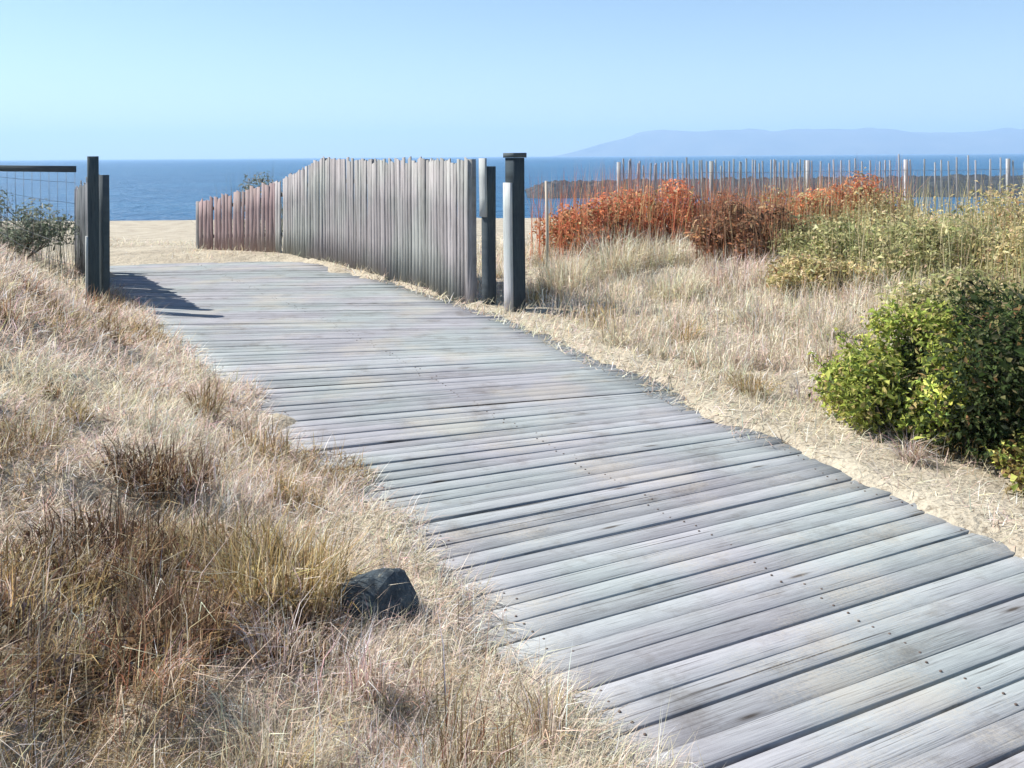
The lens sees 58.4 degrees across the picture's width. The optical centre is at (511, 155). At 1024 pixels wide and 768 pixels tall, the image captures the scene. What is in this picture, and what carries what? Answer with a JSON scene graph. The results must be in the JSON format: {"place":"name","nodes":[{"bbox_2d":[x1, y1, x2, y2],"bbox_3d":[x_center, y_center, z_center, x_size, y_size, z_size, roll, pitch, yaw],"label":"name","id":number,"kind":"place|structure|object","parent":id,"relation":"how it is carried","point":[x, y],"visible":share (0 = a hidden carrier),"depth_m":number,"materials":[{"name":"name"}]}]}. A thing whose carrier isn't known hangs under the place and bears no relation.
{"place":"outdoors","nodes":[
{"label":"outdoors","id":0,"kind":"place"},
{"bbox_2d":[0,212,1023,767],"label":"dry grass","id":1,"kind":"structure","parent":0,"point":[364,672],"depth_m":3.84,"materials":[{"name":"plant"}]},
{"bbox_2d":[0,215,1023,767],"bbox_3d":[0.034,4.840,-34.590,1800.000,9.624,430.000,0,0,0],"label":"ground","id":2,"kind":"structure","parent":0,"point":[950,511],"depth_m":4.42,"materials":[{"name":"beige sand"}]},
{"bbox_2d":[0,189,21,226],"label":"grey bush","id":3,"kind":"object","parent":2,"relation":"on","point":[1,201],"visible":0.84,"depth_m":13.21,"materials":[{"name":"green plant"}]},
{"bbox_2d":[0,165,75,293],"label":"wire fence","id":4,"kind":"object","parent":2,"relation":"on","point":[20,168],"visible":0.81,"depth_m":10.33,"materials":[{"name":"grey metal"}]},
{"bbox_2d":[0,180,80,276],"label":"grey bush","id":5,"kind":"object","parent":2,"relation":"on","point":[41,226],"visible":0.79,"depth_m":11.96,"materials":[{"name":"green plant"}]},
{"bbox_2d":[0,521,137,641],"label":"dry tuft","id":6,"kind":"object","parent":2,"relation":"on","point":[46,573],"visible":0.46,"depth_m":2.96,"materials":[{"name":"plant"}]},
{"bbox_2d":[0,551,177,753],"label":"dry tuft","id":7,"kind":"object","parent":2,"relation":"on","point":[81,705],"visible":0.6,"depth_m":2.48,"materials":[{"name":"plant"}]},
{"bbox_2d":[74,174,109,302],"bbox_3d":[-5.477,1.086,11.885,0.120,1.746,3.626,0,0,-30],"label":"slat fence","id":8,"kind":"object","parent":2,"relation":"on","point":[80,202],"visible":0.44,"depth_m":10.36,"materials":[{"name":"grey wood"}]},
{"bbox_2d":[85,156,99,302],"bbox_3d":[-4.576,0.863,9.984,0.138,1.720,0.116,0,0,-28],"label":"corner post","id":9,"kind":"object","parent":2,"relation":"on","point":[92,273],"visible":0.76,"depth_m":9.94,"materials":[{"name":"grey wood"}]},
{"bbox_2d":[0,478,228,609],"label":"dry tuft","id":10,"kind":"object","parent":2,"relation":"on","point":[98,529],"visible":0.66,"depth_m":3.27,"materials":[{"name":"plant"}]},
{"bbox_2d":[52,422,249,513],"bbox_3d":[-1.492,1.365,3.977,0.794,0.458,0.805,0,0,0],"label":"dry tuft","id":11,"kind":"object","parent":2,"relation":"on","point":[163,469],"visible":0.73,"depth_m":3.88,"materials":[{"name":"plant"}]},
{"bbox_2d":[78,557,274,692],"bbox_3d":[-0.986,1.381,2.707,0.633,0.399,0.698,0,0,0],"label":"dry tuft","id":12,"kind":"object","parent":2,"relation":"on","point":[150,622],"visible":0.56,"depth_m":2.67,"materials":[{"name":"plant"}]},
{"bbox_2d":[102,488,326,602],"bbox_3d":[-1.065,1.466,3.379,0.814,0.452,0.839,0,0,0],"label":"dry tuft","id":13,"kind":"object","parent":2,"relation":"on","point":[204,533],"visible":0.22,"depth_m":3.34,"materials":[{"name":"plant"}]},
{"bbox_2d":[179,162,293,246],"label":"grey bush","id":14,"kind":"object","parent":2,"relation":"on","point":[259,181],"visible":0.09,"depth_m":18.17,"materials":[{"name":"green plant"}]},
{"bbox_2d":[196,577,363,686],"bbox_3d":[-0.698,1.519,2.812,0.559,0.395,0.565,0,0,-41],"label":"dry tuft","id":15,"kind":"object","parent":2,"relation":"on","point":[299,625],"visible":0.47,"depth_m":2.84,"materials":[{"name":"plant"}]},
{"bbox_2d":[168,493,413,650],"bbox_3d":[-0.812,1.418,3.198,0.967,0.523,0.899,0,0,0],"label":"dry tuft","id":16,"kind":"object","parent":2,"relation":"on","point":[311,569],"visible":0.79,"depth_m":3.11,"materials":[{"name":"plant"}]},
{"bbox_2d":[196,156,476,303],"bbox_3d":[-2.825,0.988,13.729,0.818,1.974,8.571,0,0,-39],"label":"slat fence","id":17,"kind":"object","parent":2,"relation":"on","point":[414,225],"visible":0.88,"depth_m":12.72,"materials":[{"name":"grey wood"}]},
{"bbox_2d":[338,568,419,622],"bbox_3d":[-0.479,1.546,3.194,0.279,0.224,0.227,0,0,-42],"label":"slate stone","id":18,"kind":"object","parent":2,"relation":"on","point":[379,582],"visible":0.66,"depth_m":3.12,"materials":[{"name":"grey stone"}]},
{"bbox_2d":[479,158,495,304],"bbox_3d":[-0.266,0.843,10.020,0.154,1.640,0.126,0,0,-40],"label":"gate post","id":19,"kind":"object","parent":2,"relation":"on","point":[487,194],"visible":0.91,"depth_m":9.98,"materials":[{"name":"grey wood"}]},
{"bbox_2d":[503,153,526,311],"bbox_3d":[0.027,0.823,9.653,0.212,1.712,0.190,0,0,-38],"label":"gate post","id":20,"kind":"object","parent":2,"relation":"on","point":[514,235],"visible":0.91,"depth_m":9.59,"materials":[{"name":"grey wood"}]},
{"bbox_2d":[545,181,548,281],"bbox_3d":[0.431,1.037,11.311,0.048,1.461,0.045,0,0,22],"label":"marker stake","id":21,"kind":"object","parent":2,"relation":"on","point":[546,217],"visible":0.64,"depth_m":11.30,"materials":[{"name":"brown wood"}]},
{"bbox_2d":[110,262,1023,767],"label":"boardwalk","id":22,"kind":"structure","parent":2,"relation":"on","point":[722,594],"depth_m":3.96,"materials":[{"name":"grey wood"}]},
{"bbox_2d":[526,238,614,298],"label":"pale tuft","id":23,"kind":"object","parent":2,"relation":"on","point":[581,273],"visible":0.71,"depth_m":10.61,"materials":[{"name":"plant"}]},
{"bbox_2d":[525,158,665,263],"bbox_3d":[1.150,0.694,13.025,2.512,1.559,2.422,0,0,19],"label":"rusty weed","id":24,"kind":"object","parent":2,"relation":"on","point":[565,224],"visible":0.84,"depth_m":12.64,"materials":[{"name":"orange plant"}]},
{"bbox_2d":[561,217,664,281],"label":"pale tuft","id":25,"kind":"object","parent":2,"relation":"on","point":[616,258],"visible":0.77,"depth_m":11.15,"materials":[{"name":"plant"}]},
{"bbox_2d":[567,162,732,246],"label":"rusty weed","id":26,"kind":"object","parent":2,"relation":"on","point":[648,203],"visible":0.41,"depth_m":13.20,"materials":[{"name":"brown plant"}]},
{"bbox_2d":[620,222,695,269],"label":"pale tuft","id":27,"kind":"object","parent":2,"relation":"on","point":[668,252],"visible":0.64,"depth_m":11.46,"materials":[{"name":"plant"}]},
{"bbox_2d":[636,262,719,305],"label":"pale tuft","id":28,"kind":"object","parent":2,"relation":"on","point":[667,286],"visible":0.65,"depth_m":9.70,"materials":[{"name":"plant"}]},
{"bbox_2d":[653,331,717,358],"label":"pale tuft","id":29,"kind":"object","parent":2,"relation":"on","point":[690,344],"visible":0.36,"depth_m":7.73,"materials":[{"name":"plant"}]},
{"bbox_2d":[646,165,787,243],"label":"rusty weed","id":30,"kind":"object","parent":2,"relation":"on","point":[669,228],"visible":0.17,"depth_m":13.16,"materials":[{"name":"orange plant"}]},
{"bbox_2d":[683,242,785,294],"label":"pale tuft","id":31,"kind":"object","parent":2,"relation":"on","point":[742,268],"visible":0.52,"depth_m":10.07,"materials":[{"name":"plant"}]},
{"bbox_2d":[675,169,816,270],"bbox_3d":[2.797,0.746,11.379,1.828,1.289,1.979,0,0,41],"label":"rusty weed","id":32,"kind":"object","parent":2,"relation":"on","point":[723,231],"visible":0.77,"depth_m":11.10,"materials":[{"name":"brown plant"}]},
{"bbox_2d":[715,290,812,331],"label":"pale tuft","id":33,"kind":"object","parent":2,"relation":"on","point":[741,312],"visible":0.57,"depth_m":8.47,"materials":[{"name":"plant"}]},
{"bbox_2d":[717,161,863,232],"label":"rusty weed","id":34,"kind":"object","parent":2,"relation":"on","point":[817,199],"visible":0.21,"depth_m":13.09,"materials":[{"name":"orange plant"}]},
{"bbox_2d":[753,246,882,299],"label":"olive bush","id":35,"kind":"object","parent":2,"relation":"on","point":[816,269],"visible":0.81,"depth_m":9.39,"materials":[{"name":"green plant"}]},
{"bbox_2d":[617,154,1023,221],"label":"picket fence","id":36,"kind":"object","parent":2,"relation":"on","point":[711,168],"visible":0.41,"depth_m":15.96,"materials":[{"name":"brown wood"}]},
{"bbox_2d":[759,202,898,266],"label":"olive bush","id":37,"kind":"object","parent":2,"relation":"on","point":[814,238],"visible":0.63,"depth_m":10.49,"materials":[{"name":"green plant"}]},
{"bbox_2d":[782,154,926,227],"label":"rusty weed","id":38,"kind":"object","parent":2,"relation":"on","point":[855,186],"visible":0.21,"depth_m":13.38,"materials":[{"name":"orange plant"}]},
{"bbox_2d":[803,168,981,242],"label":"olive bush","id":39,"kind":"object","parent":2,"relation":"on","point":[884,206],"visible":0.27,"depth_m":12.86,"materials":[{"name":"green plant"}]},
{"bbox_2d":[807,294,1016,451],"bbox_3d":[2.360,1.245,5.477,1.277,0.836,1.130,0,0,-44],"label":"green shrub","id":40,"kind":"object","parent":2,"relation":"on","point":[852,383],"visible":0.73,"depth_m":5.32,"materials":[{"name":"green plant"}]},
{"bbox_2d":[818,179,1023,287],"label":"olive bush","id":41,"kind":"object","parent":2,"relation":"on","point":[911,243],"visible":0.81,"depth_m":9.67,"materials":[{"name":"green plant"}]},
{"bbox_2d":[865,273,1023,463],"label":"green shrub","id":42,"kind":"object","parent":2,"relation":"on","point":[1006,340],"visible":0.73,"depth_m":4.92,"materials":[{"name":"green plant"}]},
{"bbox_2d":[872,244,1023,324],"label":"olive bush","id":43,"kind":"object","parent":2,"relation":"on","point":[951,280],"visible":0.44,"depth_m":7.93,"materials":[{"name":"green plant"}]},
{"bbox_2d":[891,163,1023,243],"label":"olive bush","id":44,"kind":"object","parent":2,"relation":"on","point":[989,193],"visible":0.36,"depth_m":11.85,"materials":[{"name":"green plant"}]},
{"bbox_2d":[943,187,1023,283],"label":"olive bush","id":45,"kind":"object","parent":2,"relation":"on","point":[1011,243],"visible":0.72,"depth_m":9.19,"materials":[{"name":"green plant"}]},
{"bbox_2d":[973,195,1023,294],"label":"olive bush","id":46,"kind":"object","parent":2,"relation":"on","point":[1016,253],"visible":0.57,"depth_m":7.95,"materials":[{"name":"green plant"}]},
{"bbox_2d":[979,426,1023,495],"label":"green shrub","id":47,"kind":"object","parent":2,"relation":"on","point":[1013,457],"visible":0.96,"depth_m":4.65,"materials":[{"name":"green plant"}]},
{"bbox_2d":[0,153,1023,220],"bbox_3d":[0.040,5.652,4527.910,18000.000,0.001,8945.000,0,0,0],"label":"sea","id":48,"kind":"structure","parent":0,"point":[152,189],"depth_m":305.84,"materials":[{"name":"liquid"}]},
{"bbox_2d":[525,174,1022,198],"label":"rock reef","id":49,"kind":"object","parent":48,"relation":"in","point":[995,180],"visible":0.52,"depth_m":126.15},
{"bbox_2d":[0,0,1023,159],"label":"sky","id":50,"kind":"structure","parent":0,"point":[80,79],"materials":[{"name":"blue"}]},
{"bbox_2d":[550,128,1023,156],"bbox_3d":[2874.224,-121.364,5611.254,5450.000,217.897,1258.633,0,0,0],"label":"headland hill","id":51,"kind":"structure","parent":0,"point":[860,141],"depth_m":5234.38,"materials":[{"name":"blue"}]}
]}

